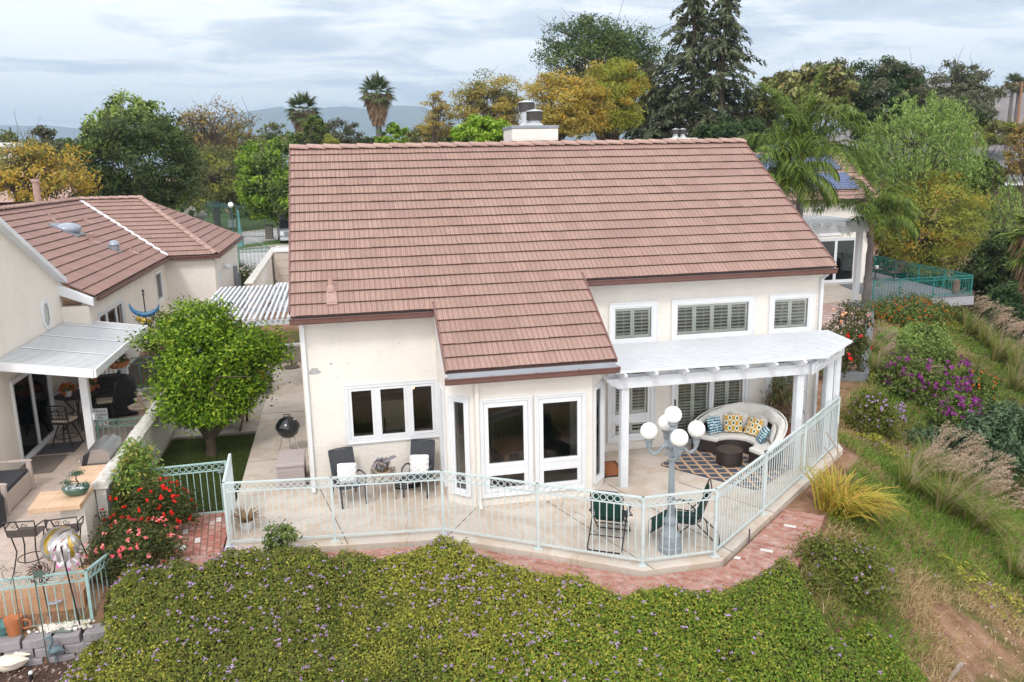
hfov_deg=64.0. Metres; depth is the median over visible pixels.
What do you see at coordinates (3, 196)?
tile roof house
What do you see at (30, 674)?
path light
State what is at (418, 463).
throw pillow
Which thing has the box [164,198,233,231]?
drive gate
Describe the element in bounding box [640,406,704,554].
globe lamp post
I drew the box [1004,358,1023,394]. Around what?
fountain grass
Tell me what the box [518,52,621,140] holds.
goldenrain tree
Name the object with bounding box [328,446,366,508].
patio chair
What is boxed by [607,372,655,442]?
window
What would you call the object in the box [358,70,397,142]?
fan palm
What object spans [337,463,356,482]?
throw pillow
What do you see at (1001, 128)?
olive tree
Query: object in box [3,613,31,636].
mug planter
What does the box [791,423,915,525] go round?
flax clump
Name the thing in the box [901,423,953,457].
leafy shrub
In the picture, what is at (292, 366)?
umbrella stand
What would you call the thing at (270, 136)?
bushy tree
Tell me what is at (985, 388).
green shrub
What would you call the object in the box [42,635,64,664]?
heron statue
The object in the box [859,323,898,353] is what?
fountain grass
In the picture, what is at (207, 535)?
garden path
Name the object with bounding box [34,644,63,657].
retaining block
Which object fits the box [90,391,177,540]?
dividing wall
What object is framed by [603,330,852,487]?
pergola
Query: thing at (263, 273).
tall garden wall
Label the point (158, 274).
window
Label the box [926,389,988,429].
bougainvillea
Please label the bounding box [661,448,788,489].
patio rug
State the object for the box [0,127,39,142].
bushy tree
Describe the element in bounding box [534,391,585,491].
french window
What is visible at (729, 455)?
wicker ottoman
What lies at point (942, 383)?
bougainvillea
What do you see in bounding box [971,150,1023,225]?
house
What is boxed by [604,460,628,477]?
doormat
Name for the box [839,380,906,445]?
lantana bush
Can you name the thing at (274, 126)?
bushy tree
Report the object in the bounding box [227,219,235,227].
yard sign
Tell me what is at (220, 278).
side door
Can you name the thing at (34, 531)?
iron stool
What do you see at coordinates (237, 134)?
bushy tree
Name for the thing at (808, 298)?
window
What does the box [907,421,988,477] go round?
fountain grass
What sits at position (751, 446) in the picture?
wicker daybed
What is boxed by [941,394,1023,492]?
leafy shrub
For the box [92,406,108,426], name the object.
garden sign
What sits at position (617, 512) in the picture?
patio chair
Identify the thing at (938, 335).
green shrub
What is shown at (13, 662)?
swan planter
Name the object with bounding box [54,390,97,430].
bar table
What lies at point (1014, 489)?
fountain grass
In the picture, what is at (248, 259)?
street
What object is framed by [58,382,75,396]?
flower pot
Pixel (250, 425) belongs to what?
side yard slab
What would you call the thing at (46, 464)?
door mat
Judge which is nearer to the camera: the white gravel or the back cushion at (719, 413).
the white gravel
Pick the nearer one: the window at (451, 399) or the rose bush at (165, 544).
the rose bush at (165, 544)
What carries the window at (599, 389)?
in the house at (526, 273)
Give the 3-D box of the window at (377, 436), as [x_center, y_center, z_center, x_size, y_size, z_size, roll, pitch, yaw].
[-2.659,1.560,18.251,2.116,1.376,0.102,-4,12,-12]
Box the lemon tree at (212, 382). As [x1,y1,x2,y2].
[117,294,299,456]
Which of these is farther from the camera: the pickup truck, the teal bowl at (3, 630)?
the pickup truck
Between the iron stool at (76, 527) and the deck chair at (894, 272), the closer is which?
the iron stool at (76, 527)
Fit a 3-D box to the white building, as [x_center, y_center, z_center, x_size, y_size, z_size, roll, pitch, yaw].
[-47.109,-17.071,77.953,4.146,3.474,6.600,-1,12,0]
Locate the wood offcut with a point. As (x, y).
(957, 670)
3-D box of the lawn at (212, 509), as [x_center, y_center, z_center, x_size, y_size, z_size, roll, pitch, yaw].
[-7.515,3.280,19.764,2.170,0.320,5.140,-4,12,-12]
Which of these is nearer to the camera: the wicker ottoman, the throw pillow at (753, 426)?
the wicker ottoman
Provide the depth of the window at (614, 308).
19.74 m
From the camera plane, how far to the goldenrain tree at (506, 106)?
62.62 m
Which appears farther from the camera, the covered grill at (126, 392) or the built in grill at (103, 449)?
the covered grill at (126, 392)
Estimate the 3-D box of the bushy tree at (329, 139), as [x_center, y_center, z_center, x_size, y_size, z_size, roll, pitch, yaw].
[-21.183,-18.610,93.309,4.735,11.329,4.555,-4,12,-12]
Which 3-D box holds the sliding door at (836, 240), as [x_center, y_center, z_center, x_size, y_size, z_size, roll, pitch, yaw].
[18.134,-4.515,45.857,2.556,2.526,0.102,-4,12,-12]
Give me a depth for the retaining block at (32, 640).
13.50 m
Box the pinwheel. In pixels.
[25,563,52,617]
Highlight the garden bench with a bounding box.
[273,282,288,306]
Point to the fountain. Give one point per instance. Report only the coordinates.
(139, 406)
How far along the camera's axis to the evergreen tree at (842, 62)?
71.01 m
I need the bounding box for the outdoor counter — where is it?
[28,464,105,551]
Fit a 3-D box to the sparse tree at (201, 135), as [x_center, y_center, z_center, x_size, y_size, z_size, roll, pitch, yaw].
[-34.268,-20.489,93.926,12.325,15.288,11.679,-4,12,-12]
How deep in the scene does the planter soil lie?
27.20 m
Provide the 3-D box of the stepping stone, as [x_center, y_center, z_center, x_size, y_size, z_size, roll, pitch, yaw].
[-7.471,4.824,13.765,0.434,0.040,0.258,-4,12,-12]
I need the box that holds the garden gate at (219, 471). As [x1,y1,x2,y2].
[116,460,226,521]
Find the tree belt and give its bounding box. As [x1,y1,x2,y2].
[88,159,1019,222]
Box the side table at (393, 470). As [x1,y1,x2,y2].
[370,466,395,500]
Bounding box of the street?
[58,247,270,284]
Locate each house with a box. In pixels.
[0,168,80,201]
[0,179,244,470]
[288,100,838,510]
[754,140,882,284]
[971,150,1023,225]
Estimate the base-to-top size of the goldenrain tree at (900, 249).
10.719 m
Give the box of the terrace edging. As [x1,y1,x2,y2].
[0,565,97,617]
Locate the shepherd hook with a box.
[32,562,49,663]
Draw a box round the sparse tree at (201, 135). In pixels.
[172,92,260,223]
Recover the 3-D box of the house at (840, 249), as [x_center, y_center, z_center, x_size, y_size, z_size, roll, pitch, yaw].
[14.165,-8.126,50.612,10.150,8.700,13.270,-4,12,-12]
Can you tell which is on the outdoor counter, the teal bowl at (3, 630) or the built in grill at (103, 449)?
the built in grill at (103, 449)
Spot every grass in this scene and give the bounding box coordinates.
[237,240,288,247]
[799,280,1023,681]
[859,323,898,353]
[866,339,917,378]
[886,353,943,393]
[890,436,974,499]
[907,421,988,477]
[921,449,1017,519]
[942,441,1018,498]
[944,287,991,323]
[959,472,1023,539]
[962,297,1014,337]
[977,310,1023,348]
[986,317,1023,363]
[1000,332,1023,376]
[1000,529,1023,580]
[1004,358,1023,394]
[1005,460,1023,499]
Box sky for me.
[0,0,1023,127]
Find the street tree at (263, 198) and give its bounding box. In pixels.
[230,132,310,221]
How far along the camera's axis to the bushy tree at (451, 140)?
72.22 m
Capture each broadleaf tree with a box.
[77,88,182,173]
[527,2,675,139]
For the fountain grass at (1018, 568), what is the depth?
17.25 m
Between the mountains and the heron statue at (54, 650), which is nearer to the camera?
the heron statue at (54, 650)
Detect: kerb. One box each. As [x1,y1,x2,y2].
[237,228,276,232]
[239,243,288,250]
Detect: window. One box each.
[41,299,50,329]
[97,298,125,322]
[154,269,164,302]
[342,378,438,444]
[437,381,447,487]
[447,395,471,497]
[479,396,533,498]
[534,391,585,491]
[593,380,604,484]
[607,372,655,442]
[609,301,657,343]
[671,295,755,339]
[764,360,808,424]
[768,292,814,333]
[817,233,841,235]
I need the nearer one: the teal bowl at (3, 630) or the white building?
the teal bowl at (3, 630)
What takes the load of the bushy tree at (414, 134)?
on the ground at (968, 617)
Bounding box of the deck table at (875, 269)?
[872,267,883,279]
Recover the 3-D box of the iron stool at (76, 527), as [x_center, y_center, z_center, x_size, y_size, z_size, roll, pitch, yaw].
[-8.041,3.592,14.807,0.582,1.035,0.502,-5,13,-16]
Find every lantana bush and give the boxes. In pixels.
[781,523,910,616]
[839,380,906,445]
[857,287,967,330]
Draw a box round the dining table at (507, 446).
[489,434,543,484]
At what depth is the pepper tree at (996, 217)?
55.33 m
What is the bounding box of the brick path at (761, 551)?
[151,509,823,600]
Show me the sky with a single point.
(60, 59)
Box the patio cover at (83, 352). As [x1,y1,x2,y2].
[0,321,147,449]
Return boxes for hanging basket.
[108,352,130,371]
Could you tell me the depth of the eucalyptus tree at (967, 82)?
75.36 m
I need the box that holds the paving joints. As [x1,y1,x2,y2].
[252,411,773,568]
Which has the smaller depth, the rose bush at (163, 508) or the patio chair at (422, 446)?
the rose bush at (163, 508)
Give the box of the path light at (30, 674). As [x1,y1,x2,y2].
[28,670,33,681]
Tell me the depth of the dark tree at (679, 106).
71.06 m
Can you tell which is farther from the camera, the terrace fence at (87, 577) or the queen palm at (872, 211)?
the queen palm at (872, 211)
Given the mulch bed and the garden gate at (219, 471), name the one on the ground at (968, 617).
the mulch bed
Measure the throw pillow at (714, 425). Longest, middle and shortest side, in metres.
0.418 x 0.418 x 0.150 m
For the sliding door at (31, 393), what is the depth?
21.02 m
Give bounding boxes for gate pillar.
[182,206,207,220]
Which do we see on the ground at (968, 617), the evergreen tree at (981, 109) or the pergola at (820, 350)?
the evergreen tree at (981, 109)
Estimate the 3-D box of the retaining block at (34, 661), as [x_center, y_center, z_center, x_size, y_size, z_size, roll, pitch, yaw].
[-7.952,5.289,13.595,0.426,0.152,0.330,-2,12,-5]
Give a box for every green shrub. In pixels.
[877,317,959,353]
[951,365,1003,409]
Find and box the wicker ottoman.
[716,445,743,466]
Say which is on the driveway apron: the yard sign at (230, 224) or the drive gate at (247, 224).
the drive gate at (247, 224)
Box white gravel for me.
[27,619,94,633]
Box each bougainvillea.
[866,333,975,408]
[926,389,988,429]
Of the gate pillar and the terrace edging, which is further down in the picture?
the terrace edging
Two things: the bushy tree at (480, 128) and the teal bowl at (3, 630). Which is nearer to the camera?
the teal bowl at (3, 630)
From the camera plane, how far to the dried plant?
16.21 m
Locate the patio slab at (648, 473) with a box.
[225,362,842,576]
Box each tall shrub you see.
[106,436,175,523]
[120,437,152,487]
[157,463,184,514]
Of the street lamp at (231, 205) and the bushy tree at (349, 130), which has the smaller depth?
the street lamp at (231, 205)
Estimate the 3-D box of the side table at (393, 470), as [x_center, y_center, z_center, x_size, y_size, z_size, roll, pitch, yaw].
[-2.788,3.081,17.794,0.540,0.564,0.642,-3,12,-9]
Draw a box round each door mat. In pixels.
[20,454,67,473]
[36,441,82,454]
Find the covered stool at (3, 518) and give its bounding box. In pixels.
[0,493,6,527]
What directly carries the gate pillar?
on the driveway apron
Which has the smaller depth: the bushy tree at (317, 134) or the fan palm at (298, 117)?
the bushy tree at (317, 134)
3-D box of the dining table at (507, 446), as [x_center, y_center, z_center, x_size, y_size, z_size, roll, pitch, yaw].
[0.044,2.698,18.724,1.000,0.760,1.000,-8,14,-28]
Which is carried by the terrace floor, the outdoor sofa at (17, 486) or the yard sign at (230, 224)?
the outdoor sofa at (17, 486)
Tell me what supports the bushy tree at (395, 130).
on the ground at (968, 617)
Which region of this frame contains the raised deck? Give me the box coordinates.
[838,272,973,310]
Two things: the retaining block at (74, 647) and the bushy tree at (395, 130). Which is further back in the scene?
the bushy tree at (395, 130)
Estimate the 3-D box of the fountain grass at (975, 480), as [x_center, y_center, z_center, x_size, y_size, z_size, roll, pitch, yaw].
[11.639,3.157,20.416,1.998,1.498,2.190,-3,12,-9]
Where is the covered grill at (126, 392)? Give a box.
[91,373,138,417]
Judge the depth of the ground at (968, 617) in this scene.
15.30 m
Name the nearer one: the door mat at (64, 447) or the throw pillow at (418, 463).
the throw pillow at (418, 463)
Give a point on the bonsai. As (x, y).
(74, 489)
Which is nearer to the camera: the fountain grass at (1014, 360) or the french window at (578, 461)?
the french window at (578, 461)
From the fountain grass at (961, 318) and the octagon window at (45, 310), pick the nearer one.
the octagon window at (45, 310)
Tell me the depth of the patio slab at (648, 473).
16.77 m
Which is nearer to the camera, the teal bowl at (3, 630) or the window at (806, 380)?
the teal bowl at (3, 630)
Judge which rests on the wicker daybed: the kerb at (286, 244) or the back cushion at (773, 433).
the back cushion at (773, 433)
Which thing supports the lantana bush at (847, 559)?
on the ground at (968, 617)
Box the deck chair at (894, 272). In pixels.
[886,260,905,280]
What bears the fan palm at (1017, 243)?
on the ground at (968, 617)
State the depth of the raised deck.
43.31 m
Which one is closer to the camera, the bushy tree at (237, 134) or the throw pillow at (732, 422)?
the throw pillow at (732, 422)
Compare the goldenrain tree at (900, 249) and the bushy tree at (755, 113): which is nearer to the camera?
the goldenrain tree at (900, 249)
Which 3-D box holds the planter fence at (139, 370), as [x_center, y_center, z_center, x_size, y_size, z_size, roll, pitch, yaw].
[-11.229,0.845,25.414,2.550,1.033,1.651,-4,12,-12]
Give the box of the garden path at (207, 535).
[171,511,226,555]
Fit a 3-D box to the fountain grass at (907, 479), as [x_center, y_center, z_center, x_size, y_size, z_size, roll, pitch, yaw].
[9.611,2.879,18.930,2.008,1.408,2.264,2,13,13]
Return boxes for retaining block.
[0,634,21,652]
[4,645,33,657]
[22,630,51,649]
[24,657,43,665]
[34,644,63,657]
[48,653,74,662]
[52,628,81,644]
[64,638,92,653]
[83,623,109,641]
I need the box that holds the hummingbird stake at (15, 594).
[0,565,23,639]
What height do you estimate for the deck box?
0.580 m
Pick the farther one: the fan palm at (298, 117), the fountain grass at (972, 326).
the fan palm at (298, 117)
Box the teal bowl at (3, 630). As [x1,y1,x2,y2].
[0,619,6,636]
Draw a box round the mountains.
[0,105,840,173]
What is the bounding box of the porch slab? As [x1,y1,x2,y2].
[823,284,861,303]
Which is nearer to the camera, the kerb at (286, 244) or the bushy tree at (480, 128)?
the bushy tree at (480, 128)
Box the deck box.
[276,448,306,487]
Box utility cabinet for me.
[264,225,274,239]
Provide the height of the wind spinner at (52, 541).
1.839 m
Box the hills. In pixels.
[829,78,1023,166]
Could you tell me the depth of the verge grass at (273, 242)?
70.24 m
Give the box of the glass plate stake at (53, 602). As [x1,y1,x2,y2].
[48,599,62,611]
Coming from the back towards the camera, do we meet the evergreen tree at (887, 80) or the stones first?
the evergreen tree at (887, 80)
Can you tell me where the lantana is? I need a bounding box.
[59,532,930,681]
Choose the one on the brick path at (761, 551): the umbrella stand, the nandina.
the nandina
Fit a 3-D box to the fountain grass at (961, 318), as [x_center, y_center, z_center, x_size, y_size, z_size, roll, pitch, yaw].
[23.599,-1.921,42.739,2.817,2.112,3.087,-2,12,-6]
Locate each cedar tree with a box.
[616,58,688,139]
[638,0,755,152]
[678,0,777,151]
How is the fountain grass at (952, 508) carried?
on the ground at (968, 617)
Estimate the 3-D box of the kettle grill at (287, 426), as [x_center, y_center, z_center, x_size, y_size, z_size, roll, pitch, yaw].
[-5.585,2.307,20.441,0.596,1.025,0.610,-4,12,-12]
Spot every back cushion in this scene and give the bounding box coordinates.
[708,411,723,428]
[731,411,748,428]
[753,415,767,426]
[769,423,777,443]
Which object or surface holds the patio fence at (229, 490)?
on the patio slab at (648, 473)
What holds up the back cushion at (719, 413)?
on the wicker daybed
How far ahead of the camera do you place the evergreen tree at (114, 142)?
47.29 m
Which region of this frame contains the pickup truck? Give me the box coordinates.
[277,220,288,242]
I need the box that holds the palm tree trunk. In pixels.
[1014,82,1023,147]
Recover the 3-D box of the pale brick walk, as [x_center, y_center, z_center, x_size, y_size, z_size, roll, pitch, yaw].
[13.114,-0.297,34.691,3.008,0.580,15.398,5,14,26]
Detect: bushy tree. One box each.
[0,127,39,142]
[27,125,63,162]
[42,131,89,164]
[171,142,252,226]
[203,121,257,219]
[239,131,288,178]
[256,119,290,225]
[285,131,319,144]
[301,114,326,143]
[304,133,340,144]
[325,109,364,143]
[353,136,374,143]
[374,122,410,143]
[404,124,449,142]
[436,129,457,142]
[449,111,510,141]
[739,87,786,151]
[949,155,1008,285]
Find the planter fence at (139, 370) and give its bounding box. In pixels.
[100,347,195,388]
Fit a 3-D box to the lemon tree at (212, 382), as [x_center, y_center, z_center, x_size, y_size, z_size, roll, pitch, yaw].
[-7.484,0.874,20.695,3.964,4.256,3.415,-12,16,-41]
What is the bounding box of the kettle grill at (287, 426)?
[275,414,299,449]
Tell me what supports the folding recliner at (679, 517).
on the patio slab at (648, 473)
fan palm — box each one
[285,90,324,132]
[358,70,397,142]
[993,208,1023,413]
[1002,71,1023,149]
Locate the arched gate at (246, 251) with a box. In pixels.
[237,242,269,267]
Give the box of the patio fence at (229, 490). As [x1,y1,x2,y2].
[222,384,840,567]
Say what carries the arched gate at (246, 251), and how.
on the front court
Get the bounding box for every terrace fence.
[0,547,123,626]
[95,417,141,442]
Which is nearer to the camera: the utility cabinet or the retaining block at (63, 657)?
the retaining block at (63, 657)
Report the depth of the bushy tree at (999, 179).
56.03 m
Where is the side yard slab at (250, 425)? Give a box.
[172,366,273,440]
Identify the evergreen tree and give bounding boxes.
[55,97,215,208]
[812,57,862,139]
[836,48,934,271]
[906,90,997,258]
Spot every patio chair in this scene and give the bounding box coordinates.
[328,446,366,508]
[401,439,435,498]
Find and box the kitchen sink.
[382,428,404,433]
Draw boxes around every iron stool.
[2,519,52,574]
[43,516,87,572]
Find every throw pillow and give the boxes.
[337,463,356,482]
[410,454,428,473]
[706,415,722,433]
[724,414,742,431]
[744,416,763,435]
[755,425,770,443]
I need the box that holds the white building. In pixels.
[0,143,28,165]
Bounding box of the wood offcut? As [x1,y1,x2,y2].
[948,661,963,681]
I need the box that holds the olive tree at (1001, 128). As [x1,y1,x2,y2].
[955,116,1022,263]
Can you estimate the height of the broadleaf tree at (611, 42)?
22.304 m
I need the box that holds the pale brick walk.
[820,301,866,371]
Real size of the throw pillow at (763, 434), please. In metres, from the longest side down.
0.418 x 0.418 x 0.150 m
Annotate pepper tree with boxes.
[850,87,992,276]
[937,176,1023,265]
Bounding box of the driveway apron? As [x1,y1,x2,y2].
[237,229,277,245]
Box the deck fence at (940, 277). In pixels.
[872,255,972,300]
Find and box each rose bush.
[79,516,188,585]
[94,471,205,549]
[133,309,174,366]
[239,260,255,288]
[821,299,881,344]
[822,324,872,376]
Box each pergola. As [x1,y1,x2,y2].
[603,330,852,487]
[803,214,877,299]
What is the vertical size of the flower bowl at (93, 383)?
0.606 m
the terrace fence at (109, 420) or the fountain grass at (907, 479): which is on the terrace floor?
the terrace fence at (109, 420)
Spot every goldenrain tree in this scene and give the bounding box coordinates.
[0,110,103,201]
[414,84,455,142]
[446,65,527,125]
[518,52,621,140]
[579,51,655,139]
[873,166,1003,277]
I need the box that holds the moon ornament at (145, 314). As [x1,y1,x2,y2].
[129,289,158,384]
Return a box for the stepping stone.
[52,622,77,632]
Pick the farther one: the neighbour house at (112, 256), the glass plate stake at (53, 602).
the neighbour house at (112, 256)
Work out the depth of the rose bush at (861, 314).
29.98 m
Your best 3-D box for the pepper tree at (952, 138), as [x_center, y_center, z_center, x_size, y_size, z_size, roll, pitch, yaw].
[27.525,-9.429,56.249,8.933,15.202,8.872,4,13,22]
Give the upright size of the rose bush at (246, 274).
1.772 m
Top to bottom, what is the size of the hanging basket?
0.954 m
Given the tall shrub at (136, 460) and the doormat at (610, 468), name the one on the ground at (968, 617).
the tall shrub at (136, 460)
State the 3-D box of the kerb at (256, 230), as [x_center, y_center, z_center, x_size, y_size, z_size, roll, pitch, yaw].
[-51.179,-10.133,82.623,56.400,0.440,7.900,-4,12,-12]
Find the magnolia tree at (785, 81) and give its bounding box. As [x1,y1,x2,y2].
[750,60,860,149]
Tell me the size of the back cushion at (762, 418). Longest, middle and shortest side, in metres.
0.437 x 0.437 x 0.150 m
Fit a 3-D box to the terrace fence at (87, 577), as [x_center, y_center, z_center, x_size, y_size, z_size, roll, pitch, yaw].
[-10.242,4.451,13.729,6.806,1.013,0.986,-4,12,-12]
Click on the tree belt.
(221, 211)
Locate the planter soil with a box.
[128,355,163,387]
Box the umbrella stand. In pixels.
[284,354,299,368]
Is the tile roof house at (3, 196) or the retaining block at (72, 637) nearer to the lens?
the retaining block at (72, 637)
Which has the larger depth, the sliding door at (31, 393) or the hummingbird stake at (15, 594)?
the sliding door at (31, 393)
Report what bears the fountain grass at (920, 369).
on the ground at (968, 617)
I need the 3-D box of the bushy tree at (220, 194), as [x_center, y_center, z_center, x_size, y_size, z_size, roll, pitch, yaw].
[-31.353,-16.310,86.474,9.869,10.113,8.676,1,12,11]
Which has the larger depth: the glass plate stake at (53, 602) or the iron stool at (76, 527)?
the iron stool at (76, 527)
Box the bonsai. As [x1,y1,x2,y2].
[57,469,90,496]
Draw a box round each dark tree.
[623,84,688,136]
[690,101,781,149]
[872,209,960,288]
[949,248,1020,329]
[953,223,1023,313]
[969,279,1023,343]
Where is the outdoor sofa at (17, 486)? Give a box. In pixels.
[0,459,34,515]
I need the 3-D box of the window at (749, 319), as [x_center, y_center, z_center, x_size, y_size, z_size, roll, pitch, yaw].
[4.933,-0.567,20.160,2.196,1.046,0.155,-4,12,-12]
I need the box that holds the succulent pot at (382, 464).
[371,454,396,473]
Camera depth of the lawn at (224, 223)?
98.64 m
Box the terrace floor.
[0,410,146,588]
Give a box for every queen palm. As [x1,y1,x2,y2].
[737,65,888,216]
[753,119,839,214]
[819,177,923,303]
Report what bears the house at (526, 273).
on the ground at (968, 617)
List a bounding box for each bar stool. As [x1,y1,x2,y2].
[45,406,84,448]
[94,382,119,423]
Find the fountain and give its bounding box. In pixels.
[128,392,152,428]
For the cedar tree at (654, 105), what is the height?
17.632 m
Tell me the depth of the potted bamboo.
20.35 m
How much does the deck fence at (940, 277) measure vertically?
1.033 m
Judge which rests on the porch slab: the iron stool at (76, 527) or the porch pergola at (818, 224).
the porch pergola at (818, 224)
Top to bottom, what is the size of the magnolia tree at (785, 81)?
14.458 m
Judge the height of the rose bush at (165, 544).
1.149 m
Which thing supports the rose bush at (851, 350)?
on the kerb strip
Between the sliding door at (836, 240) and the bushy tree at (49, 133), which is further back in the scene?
the bushy tree at (49, 133)
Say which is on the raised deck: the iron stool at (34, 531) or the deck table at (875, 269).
the deck table at (875, 269)
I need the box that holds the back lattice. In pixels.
[195,284,288,350]
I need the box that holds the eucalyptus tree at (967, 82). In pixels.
[920,46,1009,239]
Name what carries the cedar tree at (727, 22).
on the ground at (968, 617)
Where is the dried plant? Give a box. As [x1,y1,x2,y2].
[224,504,268,530]
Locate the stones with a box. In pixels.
[896,606,1023,681]
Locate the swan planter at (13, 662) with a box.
[0,651,30,672]
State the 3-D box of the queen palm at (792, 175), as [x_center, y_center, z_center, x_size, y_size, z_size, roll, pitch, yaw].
[11.925,-5.018,35.705,4.047,9.074,4.162,-4,12,-12]
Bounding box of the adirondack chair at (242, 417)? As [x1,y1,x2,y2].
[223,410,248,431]
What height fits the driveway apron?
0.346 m
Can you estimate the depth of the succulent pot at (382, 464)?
17.67 m
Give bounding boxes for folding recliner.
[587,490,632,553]
[648,479,719,545]
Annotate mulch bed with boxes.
[0,660,74,681]
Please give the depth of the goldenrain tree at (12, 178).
40.29 m
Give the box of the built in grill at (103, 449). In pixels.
[78,434,121,465]
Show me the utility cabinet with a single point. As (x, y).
(268, 232)
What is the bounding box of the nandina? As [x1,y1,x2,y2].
[261,517,302,557]
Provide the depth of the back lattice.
27.67 m
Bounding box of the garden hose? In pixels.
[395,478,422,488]
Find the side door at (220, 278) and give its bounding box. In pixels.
[218,269,223,305]
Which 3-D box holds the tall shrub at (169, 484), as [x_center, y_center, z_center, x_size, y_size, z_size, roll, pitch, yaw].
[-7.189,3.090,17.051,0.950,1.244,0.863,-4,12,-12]
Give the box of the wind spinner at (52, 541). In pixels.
[39,525,80,625]
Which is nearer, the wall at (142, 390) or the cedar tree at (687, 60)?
the wall at (142, 390)
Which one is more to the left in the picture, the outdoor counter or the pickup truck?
the outdoor counter
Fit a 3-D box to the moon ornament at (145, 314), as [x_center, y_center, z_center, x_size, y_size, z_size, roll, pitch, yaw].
[-11.108,-0.094,24.990,0.868,3.041,0.163,-4,12,-12]
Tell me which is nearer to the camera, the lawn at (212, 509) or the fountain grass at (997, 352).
the lawn at (212, 509)
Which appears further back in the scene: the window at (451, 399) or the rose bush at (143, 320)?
the rose bush at (143, 320)
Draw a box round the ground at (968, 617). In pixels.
[0,167,1023,681]
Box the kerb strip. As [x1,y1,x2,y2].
[840,304,873,382]
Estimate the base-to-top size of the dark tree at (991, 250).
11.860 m
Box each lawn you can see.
[146,434,254,513]
[205,213,278,232]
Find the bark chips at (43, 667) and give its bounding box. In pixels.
[3,660,73,681]
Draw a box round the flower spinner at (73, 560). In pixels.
[53,544,81,615]
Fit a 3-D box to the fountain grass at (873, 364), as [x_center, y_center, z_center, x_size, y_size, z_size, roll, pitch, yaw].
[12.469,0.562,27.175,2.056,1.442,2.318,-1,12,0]
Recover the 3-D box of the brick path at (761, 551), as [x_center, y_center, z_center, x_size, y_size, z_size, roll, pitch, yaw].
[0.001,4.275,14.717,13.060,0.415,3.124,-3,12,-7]
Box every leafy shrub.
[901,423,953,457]
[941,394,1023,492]
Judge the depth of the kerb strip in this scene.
26.69 m
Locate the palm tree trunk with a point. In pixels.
(1019, 106)
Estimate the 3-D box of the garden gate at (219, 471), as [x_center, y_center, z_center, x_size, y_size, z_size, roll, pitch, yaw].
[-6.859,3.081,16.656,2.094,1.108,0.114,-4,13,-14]
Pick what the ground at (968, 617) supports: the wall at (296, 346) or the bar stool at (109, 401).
the wall at (296, 346)
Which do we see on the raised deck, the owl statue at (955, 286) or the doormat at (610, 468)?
the owl statue at (955, 286)
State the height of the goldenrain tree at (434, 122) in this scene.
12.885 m
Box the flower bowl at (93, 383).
[76,378,99,392]
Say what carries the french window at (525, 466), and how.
in the house at (526, 273)
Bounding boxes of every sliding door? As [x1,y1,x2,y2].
[9,373,58,464]
[671,364,750,443]
[819,237,855,282]
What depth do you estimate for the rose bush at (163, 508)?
15.88 m
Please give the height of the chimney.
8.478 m
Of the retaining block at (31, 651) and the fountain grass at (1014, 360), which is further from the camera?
the fountain grass at (1014, 360)
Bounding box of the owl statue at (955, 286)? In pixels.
[952,279,959,294]
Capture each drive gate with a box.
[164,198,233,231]
[235,205,265,236]
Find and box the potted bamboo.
[759,375,804,443]
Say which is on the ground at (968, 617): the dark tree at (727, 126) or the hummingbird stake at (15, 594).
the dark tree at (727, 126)
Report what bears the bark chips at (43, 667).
on the mulch bed
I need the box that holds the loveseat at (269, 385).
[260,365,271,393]
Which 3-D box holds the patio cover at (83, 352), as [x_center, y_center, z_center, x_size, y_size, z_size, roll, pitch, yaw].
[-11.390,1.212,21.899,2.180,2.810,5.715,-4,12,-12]
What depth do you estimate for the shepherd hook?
13.19 m
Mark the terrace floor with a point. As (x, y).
(45, 482)
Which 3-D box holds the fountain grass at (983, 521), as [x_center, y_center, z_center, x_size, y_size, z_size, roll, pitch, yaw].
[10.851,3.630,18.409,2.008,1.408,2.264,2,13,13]
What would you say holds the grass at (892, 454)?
on the ground at (968, 617)
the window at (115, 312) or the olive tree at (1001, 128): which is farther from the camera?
the olive tree at (1001, 128)
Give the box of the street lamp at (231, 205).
[228,201,244,246]
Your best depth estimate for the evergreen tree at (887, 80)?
60.08 m
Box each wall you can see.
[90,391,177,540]
[136,387,157,402]
[244,247,276,320]
[280,342,300,362]
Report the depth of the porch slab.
42.64 m
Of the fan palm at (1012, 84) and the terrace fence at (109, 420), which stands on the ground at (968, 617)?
the fan palm at (1012, 84)
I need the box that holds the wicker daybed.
[691,402,787,470]

